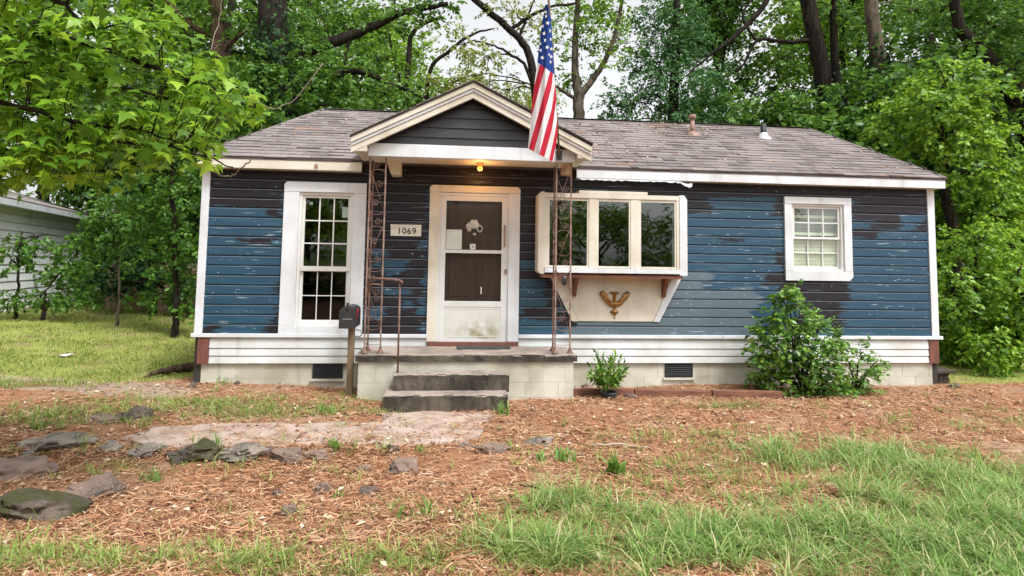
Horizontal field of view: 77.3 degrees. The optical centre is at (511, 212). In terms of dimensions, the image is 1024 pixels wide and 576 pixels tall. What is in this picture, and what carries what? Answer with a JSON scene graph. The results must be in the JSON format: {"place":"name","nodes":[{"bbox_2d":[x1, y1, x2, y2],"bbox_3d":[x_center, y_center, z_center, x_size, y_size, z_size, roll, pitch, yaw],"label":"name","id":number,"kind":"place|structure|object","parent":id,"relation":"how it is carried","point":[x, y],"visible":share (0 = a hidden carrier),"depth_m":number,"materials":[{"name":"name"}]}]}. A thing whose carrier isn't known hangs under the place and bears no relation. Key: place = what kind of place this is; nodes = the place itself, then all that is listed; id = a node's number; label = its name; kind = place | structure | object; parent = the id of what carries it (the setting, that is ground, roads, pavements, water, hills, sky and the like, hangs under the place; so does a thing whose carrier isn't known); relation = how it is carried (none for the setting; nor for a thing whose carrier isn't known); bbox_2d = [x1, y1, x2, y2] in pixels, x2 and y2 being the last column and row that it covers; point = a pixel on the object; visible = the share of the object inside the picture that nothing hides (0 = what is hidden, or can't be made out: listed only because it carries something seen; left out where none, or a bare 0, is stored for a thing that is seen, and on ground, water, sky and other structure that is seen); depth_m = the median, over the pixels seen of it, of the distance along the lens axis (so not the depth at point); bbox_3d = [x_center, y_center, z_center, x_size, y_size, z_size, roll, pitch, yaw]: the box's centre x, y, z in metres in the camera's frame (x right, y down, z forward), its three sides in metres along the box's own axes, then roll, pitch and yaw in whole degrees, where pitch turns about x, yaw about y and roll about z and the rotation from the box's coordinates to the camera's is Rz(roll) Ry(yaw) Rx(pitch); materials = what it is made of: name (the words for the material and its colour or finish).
{"place":"outdoors","nodes":[
{"label":"outdoors","id":0,"kind":"place"},
{"bbox_2d":[211,0,221,50],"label":"bare twig","id":1,"kind":"object","parent":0,"point":[217,28],"visible":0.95,"depth_m":6.12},
{"bbox_2d":[121,421,382,449],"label":"path","id":2,"kind":"structure","parent":0,"point":[156,437],"depth_m":5.99,"materials":[{"name":"concrete"}]},
{"bbox_2d":[257,63,322,109],"bbox_3d":[-2.293,-1.304,6.543,0.666,0.512,0.168,3,-5,-24],"label":"bare twig","id":3,"kind":"object","parent":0,"point":[299,93],"visible":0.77,"depth_m":6.56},
{"bbox_2d":[1,0,1019,264],"label":"sky","id":4,"kind":"structure","parent":0,"point":[468,11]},
{"bbox_2d":[0,261,1023,575],"bbox_3d":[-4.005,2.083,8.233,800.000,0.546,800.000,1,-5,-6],"label":"ground","id":5,"kind":"structure","parent":0,"point":[40,393],"depth_m":6.41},
{"bbox_2d":[0,455,58,481],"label":"stone","id":6,"kind":"object","parent":5,"relation":"on","point":[23,466],"visible":0.63,"depth_m":5.01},
{"bbox_2d":[21,415,51,429],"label":"weed","id":7,"kind":"object","parent":5,"relation":"on","point":[36,426],"visible":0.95,"depth_m":5.95,"materials":[{"name":"green plant"}]},
{"bbox_2d":[0,488,95,522],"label":"stone","id":8,"kind":"object","parent":5,"relation":"on","point":[47,505],"visible":0.73,"depth_m":4.20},
{"bbox_2d":[0,228,96,318],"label":"weed tree","id":9,"kind":"object","parent":5,"relation":"on","point":[21,248],"visible":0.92,"depth_m":13.18,"materials":[{"name":"green plant"}]},
{"bbox_2d":[0,287,102,320],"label":"hedge shrub","id":10,"kind":"object","parent":5,"relation":"on","point":[42,302],"visible":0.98,"depth_m":12.96,"materials":[{"name":"green plant"}]},
{"bbox_2d":[0,192,110,312],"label":"white building","id":11,"kind":"structure","parent":5,"relation":"on","point":[35,216],"depth_m":15.60,"materials":[{"name":"wood"}]},
{"bbox_2d":[13,431,101,457],"bbox_3d":[-3.955,2.043,5.579,0.641,0.191,0.547,0,-8,-11],"label":"stone","id":12,"kind":"object","parent":5,"relation":"on","point":[56,440],"visible":0.64,"depth_m":5.50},
{"bbox_2d":[0,0,153,229],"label":"woodland tree","id":13,"kind":"object","parent":5,"relation":"on","point":[37,192],"visible":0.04,"depth_m":26.78,"materials":[{"name":"green plant"}]},
{"bbox_2d":[62,471,126,498],"bbox_3d":[-3.061,2.031,4.631,0.445,0.225,0.284,4,-6,-38],"label":"stone","id":14,"kind":"object","parent":5,"relation":"on","point":[106,483],"visible":0.69,"depth_m":4.62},
{"bbox_2d":[81,413,119,423],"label":"stone","id":15,"kind":"object","parent":5,"relation":"on","point":[110,418],"visible":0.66,"depth_m":6.29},
{"bbox_2d":[99,440,123,451],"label":"stone","id":16,"kind":"object","parent":5,"relation":"on","point":[112,445],"visible":0.69,"depth_m":5.51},
{"bbox_2d":[65,189,165,325],"bbox_3d":[-8.204,0.979,13.227,1.686,3.033,1.668,1,-5,-6],"label":"mimosa tree","id":17,"kind":"object","parent":5,"relation":"on","point":[113,230],"visible":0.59,"depth_m":13.04,"materials":[{"name":"green plant"}]},
{"bbox_2d":[25,12,232,299],"bbox_3d":[-11.865,-4.500,21.230,10.116,16.293,9.870,2,-5,-8],"label":"woodland tree","id":18,"kind":"object","parent":5,"relation":"on","point":[77,190],"visible":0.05,"depth_m":19.06,"materials":[{"name":"green plant"}]},
{"bbox_2d":[115,405,153,420],"bbox_3d":[-3.816,2.055,6.470,0.364,0.217,0.220,2,-5,-19],"label":"stone","id":19,"kind":"object","parent":5,"relation":"on","point":[132,411],"visible":0.51,"depth_m":6.43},
{"bbox_2d":[0,0,273,202],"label":"sweetgum tree","id":20,"kind":"object","parent":5,"relation":"on","point":[38,74],"visible":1,"depth_m":4.10,"materials":[{"name":"green plant"}]},
{"bbox_2d":[76,163,197,317],"bbox_3d":[-8.422,0.696,15.079,3.467,3.734,1.795,1,-5,-6],"label":"evergreen shrub","id":21,"kind":"object","parent":5,"relation":"on","point":[131,277],"visible":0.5,"depth_m":14.67,"materials":[{"name":"green plant"}]},
{"bbox_2d":[125,441,166,458],"bbox_3d":[-3.154,2.077,5.508,0.328,0.206,0.230,8,-10,-15],"label":"stone","id":22,"kind":"object","parent":5,"relation":"on","point":[146,449],"visible":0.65,"depth_m":5.46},
{"bbox_2d":[40,0,254,210],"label":"woodland tree","id":23,"kind":"object","parent":5,"relation":"on","point":[197,21],"visible":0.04,"depth_m":22.84,"materials":[{"name":"green plant"}]},
{"bbox_2d":[135,464,166,483],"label":"weed","id":24,"kind":"object","parent":5,"relation":"on","point":[157,476],"visible":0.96,"depth_m":4.95,"materials":[{"name":"green plant"}]},
{"bbox_2d":[105,261,197,314],"bbox_3d":[-8.543,1.924,15.473,2.355,1.497,0.080,1,-5,-6],"label":"board fence","id":25,"kind":"object","parent":5,"relation":"on","point":[113,305],"visible":0.08,"depth_m":15.37,"materials":[{"name":"brown wood"}]},
{"bbox_2d":[102,103,224,337],"bbox_3d":[-6.925,0.100,12.610,2.532,4.974,2.077,1,-5,-6],"label":"privet tree","id":26,"kind":"object","parent":5,"relation":"on","point":[174,264],"visible":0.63,"depth_m":12.33,"materials":[{"name":"green plant"}]},
{"bbox_2d":[143,362,193,377],"bbox_3d":[-4.632,2.184,8.909,0.173,0.160,0.939,-2,-5,28],"label":"rotten log","id":27,"kind":"object","parent":5,"relation":"on","point":[184,367],"visible":0.67,"depth_m":8.82,"materials":[{"name":"wood"}]},
{"bbox_2d":[33,0,314,308],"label":"woodland tree","id":28,"kind":"object","parent":5,"relation":"on","point":[234,135],"visible":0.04,"depth_m":16.65,"materials":[{"name":"green plant"}]},
{"bbox_2d":[165,437,221,463],"bbox_3d":[-2.718,2.064,5.490,0.481,0.234,0.314,6,-11,-5],"label":"stone","id":29,"kind":"object","parent":5,"relation":"on","point":[203,449],"visible":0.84,"depth_m":5.39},
{"bbox_2d":[116,0,287,142],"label":"oak tree","id":30,"kind":"object","parent":5,"relation":"on","point":[182,8],"visible":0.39,"depth_m":17.29,"materials":[{"name":"brown plant"}]},
{"bbox_2d":[217,441,270,461],"bbox_3d":[-2.299,2.078,5.491,0.444,0.186,0.316,-6,-2,-1],"label":"stone","id":31,"kind":"object","parent":5,"relation":"on","point":[236,451],"visible":0.85,"depth_m":5.41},
{"bbox_2d":[172,0,363,113],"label":"woodland tree","id":32,"kind":"object","parent":5,"relation":"on","point":[246,48],"visible":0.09,"depth_m":21.78,"materials":[{"name":"green plant"}]},
{"bbox_2d":[269,447,305,464],"bbox_3d":[-1.917,2.089,5.464,0.334,0.145,0.192,5,-10,-6],"label":"stone","id":33,"kind":"object","parent":5,"relation":"on","point":[290,455],"visible":0.84,"depth_m":5.43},
{"bbox_2d":[280,503,297,515],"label":"stone","id":34,"kind":"object","parent":5,"relation":"on","point":[292,507],"visible":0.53,"depth_m":4.36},
{"bbox_2d":[138,0,444,258],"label":"woodland tree","id":35,"kind":"object","parent":5,"relation":"on","point":[419,86],"visible":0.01,"depth_m":23.15,"materials":[{"name":"green plant"}]},
{"bbox_2d":[233,0,391,112],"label":"woodland tree","id":36,"kind":"object","parent":5,"relation":"on","point":[346,9],"visible":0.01,"depth_m":35.57,"materials":[{"name":"green plant"}]},
{"bbox_2d":[304,448,328,461],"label":"stone","id":37,"kind":"object","parent":5,"relation":"on","point":[320,454],"visible":0.73,"depth_m":5.45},
{"bbox_2d":[312,482,333,493],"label":"stone","id":38,"kind":"object","parent":5,"relation":"on","point":[324,486],"visible":0.52,"depth_m":4.77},
{"bbox_2d":[316,401,341,415],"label":"weed","id":39,"kind":"object","parent":5,"relation":"on","point":[322,407],"visible":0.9,"depth_m":6.92,"materials":[{"name":"green plant"}]},
{"bbox_2d":[325,437,342,451],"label":"weed","id":40,"kind":"object","parent":5,"relation":"on","point":[333,443],"visible":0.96,"depth_m":5.60,"materials":[{"name":"green plant"}]},
{"bbox_2d":[215,0,467,136],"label":"ivy oak tree","id":41,"kind":"object","parent":5,"relation":"on","point":[276,63],"visible":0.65,"depth_m":15.74,"materials":[{"name":"green plant"}]},
{"bbox_2d":[339,303,361,396],"bbox_3d":[-1.977,1.773,7.872,0.256,1.344,0.510,1,-5,-6],"label":"mailbox","id":42,"kind":"object","parent":5,"relation":"on","point":[349,317],"visible":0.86,"depth_m":7.79,"materials":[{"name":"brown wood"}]},
{"bbox_2d":[339,306,355,328],"bbox_3d":[-1.974,1.258,7.678,0.199,0.270,0.013,1,-5,-6],"label":"door","id":43,"kind":"structure","parent":42,"relation":"in","point":[347,317],"depth_m":7.67,"materials":[{"name":"grey metal"}]},
{"bbox_2d":[359,485,378,497],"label":"stone","id":44,"kind":"object","parent":5,"relation":"on","point":[366,490],"visible":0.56,"depth_m":4.66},
{"bbox_2d":[320,0,449,109],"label":"woodland tree","id":45,"kind":"object","parent":5,"relation":"on","point":[401,43],"visible":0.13,"depth_m":29.27,"materials":[{"name":"green plant"}]},
{"bbox_2d":[386,456,418,474],"bbox_3d":[-0.877,2.075,5.151,0.269,0.186,0.178,6,-1,-6],"label":"stone","id":46,"kind":"object","parent":5,"relation":"on","point":[397,465],"visible":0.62,"depth_m":5.12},
{"bbox_2d":[338,14,492,109],"bbox_3d":[-3.177,-1.502,19.820,4.981,9.692,1.886,1,-5,4],"label":"slender tree","id":47,"kind":"object","parent":5,"relation":"on","point":[406,78],"visible":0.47,"depth_m":20.01,"materials":[{"name":"green plant"}]},
{"bbox_2d":[417,495,432,516],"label":"weed","id":48,"kind":"object","parent":5,"relation":"on","point":[429,507],"visible":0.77,"depth_m":4.21,"materials":[{"name":"green plant"}]},
{"bbox_2d":[375,411,493,448],"bbox_3d":[-0.774,2.219,6.378,1.271,0.180,1.379,1,-5,-6],"label":"path pad","id":49,"kind":"object","parent":5,"relation":"on","point":[421,424],"visible":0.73,"depth_m":6.33,"materials":[{"name":"concrete"}]},
{"bbox_2d":[383,370,508,412],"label":"front steps","id":50,"kind":"structure","parent":5,"relation":"on","point":[441,390],"depth_m":7.39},
{"bbox_2d":[367,277,402,372],"bbox_3d":[-1.538,1.337,7.668,0.538,1.109,0.081,-2,-5,33],"label":"handrail","id":51,"kind":"object","parent":50,"relation":"on","point":[387,279],"visible":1,"depth_m":7.59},
{"bbox_2d":[355,346,576,399],"bbox_3d":[-0.577,2.153,8.115,2.687,0.796,0.800,1,-5,-6],"label":"porch","id":52,"kind":"object","parent":5,"relation":"on","point":[536,372],"visible":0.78,"depth_m":7.82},
{"bbox_2d":[361,157,386,352],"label":"porch column","id":53,"kind":"structure","parent":52,"relation":"on","point":[367,291],"depth_m":7.91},
{"bbox_2d":[457,346,510,348],"bbox_3d":[-0.369,1.774,8.399,0.710,0.009,0.280,1,-5,-6],"label":"doormat","id":54,"kind":"object","parent":52,"relation":"on","point":[483,347],"visible":1,"depth_m":8.37,"materials":[{"name":"rubber"}]},
{"bbox_2d":[549,163,572,353],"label":"porch column","id":55,"kind":"structure","parent":52,"relation":"on","point":[554,327],"depth_m":8.15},
{"bbox_2d":[432,62,503,94],"bbox_3d":[-2.173,-1.557,32.887,6.326,12.099,7.442,4,-6,-35],"label":"woodland tree","id":56,"kind":"object","parent":5,"relation":"on","point":[459,75],"visible":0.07,"depth_m":32.12,"materials":[{"name":"green plant"}]},
{"bbox_2d":[475,442,510,454],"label":"stone","id":57,"kind":"object","parent":5,"relation":"on","point":[492,448],"visible":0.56,"depth_m":5.63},
{"bbox_2d":[420,0,575,108],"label":"leaning tree","id":58,"kind":"object","parent":5,"relation":"on","point":[530,69],"visible":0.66,"depth_m":19.33,"materials":[{"name":"green plant"}]},
{"bbox_2d":[493,399,510,415],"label":"weed","id":59,"kind":"object","parent":5,"relation":"on","point":[500,410],"visible":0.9,"depth_m":7.03,"materials":[{"name":"green plant"}]},
{"bbox_2d":[0,373,1023,575],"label":"pine straw","id":60,"kind":"object","parent":5,"relation":"on","point":[74,520],"visible":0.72,"depth_m":4.74,"materials":[{"name":"plant"}]},
{"bbox_2d":[592,443,650,447],"bbox_3d":[0.993,2.119,5.796,0.532,0.051,0.040,0,-5,13],"label":"stick","id":61,"kind":"object","parent":60,"relation":"on","point":[600,444],"visible":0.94,"depth_m":5.81,"materials":[{"name":"brown wood"}]},
{"bbox_2d":[0,373,1023,575],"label":"sparse grass","id":62,"kind":"structure","parent":5,"relation":"on","point":[242,560],"depth_m":4.05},
{"bbox_2d":[0,379,1023,575],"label":"dead leaves","id":63,"kind":"object","parent":5,"relation":"on","point":[396,511],"visible":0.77,"depth_m":5.41,"materials":[{"name":"brown plant"}]},
{"bbox_2d":[0,299,1023,385],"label":"lawn grass","id":64,"kind":"structure","parent":5,"relation":"on","point":[23,366],"depth_m":10.66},
{"bbox_2d":[506,84,566,114],"bbox_3d":[1.009,-1.444,38.383,6.747,12.905,7.938,-2,-6,36],"label":"woodland tree","id":65,"kind":"object","parent":5,"relation":"on","point":[528,103],"visible":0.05,"depth_m":38.20,"materials":[{"name":"green plant"}]},
{"bbox_2d":[522,436,554,447],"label":"stone","id":66,"kind":"object","parent":5,"relation":"on","point":[536,440],"visible":0.55,"depth_m":5.92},
{"bbox_2d":[532,448,546,462],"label":"weed","id":67,"kind":"object","parent":5,"relation":"on","point":[541,456],"visible":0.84,"depth_m":5.41,"materials":[{"name":"green plant"}]},
{"bbox_2d":[544,441,580,462],"bbox_3d":[0.434,2.048,5.443,0.344,0.141,0.298,1,-5,-6],"label":"weed","id":68,"kind":"object","parent":5,"relation":"on","point":[557,452],"visible":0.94,"depth_m":5.45,"materials":[{"name":"green plant"}]},
{"bbox_2d":[190,80,946,387],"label":"house","id":69,"kind":"structure","parent":5,"relation":"on","point":[693,251],"depth_m":8.80,"materials":[{"name":"blue"}]},
{"bbox_2d":[278,181,366,333],"bbox_3d":[-2.505,0.600,8.528,1.070,1.997,0.142,1,-5,-6],"label":"window","id":70,"kind":"structure","parent":69,"relation":"in","point":[309,302],"depth_m":8.49,"materials":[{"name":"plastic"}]},
{"bbox_2d":[390,224,421,235],"bbox_3d":[-1.428,0.242,8.621,0.412,0.154,0.023,1,-5,-6],"label":"house number sign","id":71,"kind":"object","parent":69,"relation":"attached to","point":[404,230],"visible":1,"depth_m":8.61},
{"bbox_2d":[446,229,461,248],"bbox_3d":[-0.788,0.366,8.690,0.212,0.267,0.002,1,-5,-6],"label":"paper notice","id":72,"kind":"object","parent":69,"relation":"on","point":[453,239],"visible":1,"depth_m":8.69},
{"bbox_2d":[436,201,501,332],"bbox_3d":[-0.536,0.766,8.753,0.945,2.045,0.053,1,-5,-6],"label":"wooden door","id":73,"kind":"structure","parent":69,"relation":"in","point":[465,273],"depth_m":8.75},
{"bbox_2d":[466,220,482,238],"bbox_3d":[-0.515,0.228,8.756,0.232,0.259,0.036,1,-5,-6],"label":"flower bunch","id":74,"kind":"object","parent":73,"relation":"hanging from","point":[473,224],"visible":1,"depth_m":8.76,"materials":[{"name":"white plant"}]},
{"bbox_2d":[438,195,507,341],"bbox_3d":[-0.524,0.758,8.672,0.908,1.964,0.054,1,-5,-6],"label":"storm door","id":75,"kind":"structure","parent":69,"relation":"in","point":[458,321],"depth_m":8.64,"materials":[{"name":"white"}]},
{"bbox_2d":[548,0,561,159],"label":"flag pole","id":76,"kind":"object","parent":69,"relation":"attached to","point":[558,154],"visible":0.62,"depth_m":7.92,"materials":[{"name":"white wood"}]},
{"bbox_2d":[528,5,557,161],"bbox_3d":[0.356,-1.443,7.033,0.328,1.775,0.137,1,-5,-6],"label":"american flag","id":77,"kind":"object","parent":76,"relation":"hanging from","point":[543,133],"visible":1,"depth_m":7.04,"materials":[{"name":"fabric"}]},
{"bbox_2d":[559,164,569,200],"bbox_3d":[0.685,-0.380,8.309,0.196,0.517,0.219,1,-5,-6],"label":"siren box","id":78,"kind":"object","parent":69,"relation":"attached to","point":[566,167],"visible":0.63,"depth_m":8.33,"materials":[{"name":"beige plastic"}]},
{"bbox_2d":[279,113,897,167],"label":"roof litter","id":79,"kind":"object","parent":69,"relation":"on","point":[661,137],"visible":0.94,"depth_m":10.49,"materials":[{"name":"brown plant"}]},
{"bbox_2d":[535,190,687,275],"bbox_3d":[1.357,0.286,8.774,2.054,1.128,0.328,1,-5,-6],"label":"bay window","id":80,"kind":"structure","parent":69,"relation":"in","point":[679,267],"depth_m":8.65,"materials":[{"name":"white wood"}]},
{"bbox_2d":[599,291,630,318],"bbox_3d":[1.419,1.273,8.798,0.441,0.387,0.070,1,-5,-6],"label":"wall ornament","id":81,"kind":"object","parent":69,"relation":"attached to","point":[614,304],"depth_m":8.80,"materials":[{"name":"gold metal"}]},
{"bbox_2d":[783,196,852,280],"bbox_3d":[4.410,0.386,9.275,1.020,1.200,0.142,1,-5,-6],"label":"window","id":82,"kind":"structure","parent":69,"relation":"in","point":[839,209],"depth_m":9.28,"materials":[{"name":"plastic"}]},
{"bbox_2d":[535,0,652,117],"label":"forked tree","id":83,"kind":"object","parent":5,"relation":"on","point":[579,90],"visible":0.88,"depth_m":21.63,"materials":[{"name":"green plant"}]},
{"bbox_2d":[573,388,632,396],"bbox_3d":[1.108,2.311,8.143,0.870,0.135,0.090,1,-7,-4],"label":"bed timber","id":84,"kind":"object","parent":5,"relation":"on","point":[584,392],"visible":0.27,"depth_m":8.10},
{"bbox_2d":[586,348,629,398],"bbox_3d":[1.188,2.051,7.964,0.588,0.669,0.548,1,-5,-6],"label":"potted plant","id":85,"kind":"object","parent":5,"relation":"on","point":[606,378],"visible":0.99,"depth_m":7.91,"materials":[{"name":"green plant"}]},
{"bbox_2d":[598,455,628,476],"bbox_3d":[0.807,1.992,5.082,0.196,0.179,0.240,3,-5,-28],"label":"weed","id":86,"kind":"object","parent":5,"relation":"on","point":[613,463],"visible":0.88,"depth_m":5.05,"materials":[{"name":"green plant"}]},
{"bbox_2d":[588,0,756,123],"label":"cedar tree","id":87,"kind":"object","parent":5,"relation":"on","point":[676,49],"visible":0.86,"depth_m":19.59,"materials":[{"name":"green plant"}]},
{"bbox_2d":[634,388,711,396],"bbox_3d":[2.049,2.332,8.171,0.972,0.135,0.090,1,-4,1],"label":"bed timber","id":88,"kind":"object","parent":5,"relation":"on","point":[645,392],"visible":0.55,"depth_m":8.13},
{"bbox_2d":[430,424,1023,575],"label":"lush grass","id":89,"kind":"structure","parent":5,"relation":"on","point":[1002,564],"depth_m":3.95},
{"bbox_2d":[648,0,815,123],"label":"woodland tree","id":90,"kind":"object","parent":5,"relation":"on","point":[724,15],"visible":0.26,"depth_m":28.57,"materials":[{"name":"green plant"}]},
{"bbox_2d":[711,389,782,398],"bbox_3d":[2.991,2.338,8.147,0.876,0.135,0.090,0,-5,3],"label":"bed timber","id":91,"kind":"object","parent":5,"relation":"on","point":[746,393],"visible":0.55,"depth_m":8.11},
{"bbox_2d":[685,0,885,140],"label":"tree","id":92,"kind":"object","parent":5,"relation":"on","point":[814,38],"visible":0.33,"depth_m":18.59,"materials":[{"name":"green plant"}]},
{"bbox_2d":[738,279,871,399],"bbox_3d":[3.889,1.760,8.427,1.790,1.754,1.032,0,-5,6],"label":"evergreen bush","id":93,"kind":"object","parent":5,"relation":"on","point":[823,385],"visible":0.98,"depth_m":8.37,"materials":[{"name":"green plant"}]},
{"bbox_2d":[741,0,960,124],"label":"woodland tree","id":94,"kind":"object","parent":5,"relation":"on","point":[795,25],"visible":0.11,"depth_m":26.73,"materials":[{"name":"green plant"}]},
{"bbox_2d":[693,0,1022,330],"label":"woodland tree","id":95,"kind":"object","parent":5,"relation":"on","point":[818,122],"visible":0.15,"depth_m":16.88,"materials":[{"name":"green plant"}]},
{"bbox_2d":[835,334,891,396],"bbox_3d":[4.728,2.124,8.609,0.787,0.974,0.522,1,-5,-6],"label":"sucker bush","id":96,"kind":"object","parent":5,"relation":"on","point":[871,372],"visible":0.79,"depth_m":8.57,"materials":[{"name":"green plant"}]},
{"bbox_2d":[766,0,960,127],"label":"woodland tree","id":97,"kind":"object","parent":5,"relation":"on","point":[848,59],"visible":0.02,"depth_m":30.84,"materials":[{"name":"green plant"}]},
{"bbox_2d":[846,0,980,168],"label":"pale trunk tree","id":98,"kind":"object","parent":5,"relation":"on","point":[879,54],"visible":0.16,"depth_m":17.77,"materials":[{"name":"green plant"}]},
{"bbox_2d":[844,0,1023,323],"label":"woodland tree","id":99,"kind":"object","parent":5,"relation":"on","point":[901,55],"visible":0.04,"depth_m":17.46,"materials":[{"name":"green plant"}]},
{"bbox_2d":[859,58,1023,324],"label":"box elder tree","id":100,"kind":"object","parent":5,"relation":"on","point":[954,112],"visible":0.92,"depth_m":13.12,"materials":[{"name":"green plant"}]},
{"bbox_2d":[938,367,954,383],"bbox_3d":[6.426,2.519,9.713,0.319,0.309,0.420,1,-5,-6],"label":"stone bench","id":101,"kind":"object","parent":5,"relation":"on","point":[943,375],"visible":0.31,"depth_m":9.56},
{"bbox_2d":[889,0,1023,285],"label":"woodland tree","id":102,"kind":"object","parent":5,"relation":"on","point":[957,46],"visible":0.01,"depth_m":21.67,"materials":[{"name":"green plant"}]},
{"bbox_2d":[900,0,1023,162],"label":"spreading tree","id":103,"kind":"object","parent":5,"relation":"on","point":[964,33],"visible":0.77,"depth_m":15.35,"materials":[{"name":"green plant"}]},
{"bbox_2d":[938,292,1014,358],"bbox_3d":[9.180,2.382,12.502,2.659,1.638,1.752,1,-5,-6],"label":"undergrowth shrub","id":104,"kind":"object","parent":5,"relation":"on","point":[969,318],"visible":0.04,"depth_m":12.60,"materials":[{"name":"green plant"}]},
{"bbox_2d":[936,215,1023,368],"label":"shrub","id":105,"kind":"object","parent":5,"relation":"on","point":[974,246],"visible":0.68,"depth_m":11.21,"materials":[{"name":"green plant"}]},
{"bbox_2d":[949,179,1023,335],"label":"shrub","id":106,"kind":"object","parent":5,"relation":"on","point":[1011,203],"visible":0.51,"depth_m":13.01,"materials":[{"name":"green plant"}]},
{"bbox_2d":[954,244,1023,379],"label":"shrub","id":107,"kind":"object","parent":5,"relation":"on","point":[1009,328],"visible":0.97,"depth_m":10.58,"materials":[{"name":"green plant"}]},
{"bbox_2d":[967,156,1023,278],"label":"shrub","id":108,"kind":"object","parent":5,"relation":"on","point":[1010,244],"visible":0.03,"depth_m":14.66,"materials":[{"name":"green plant"}]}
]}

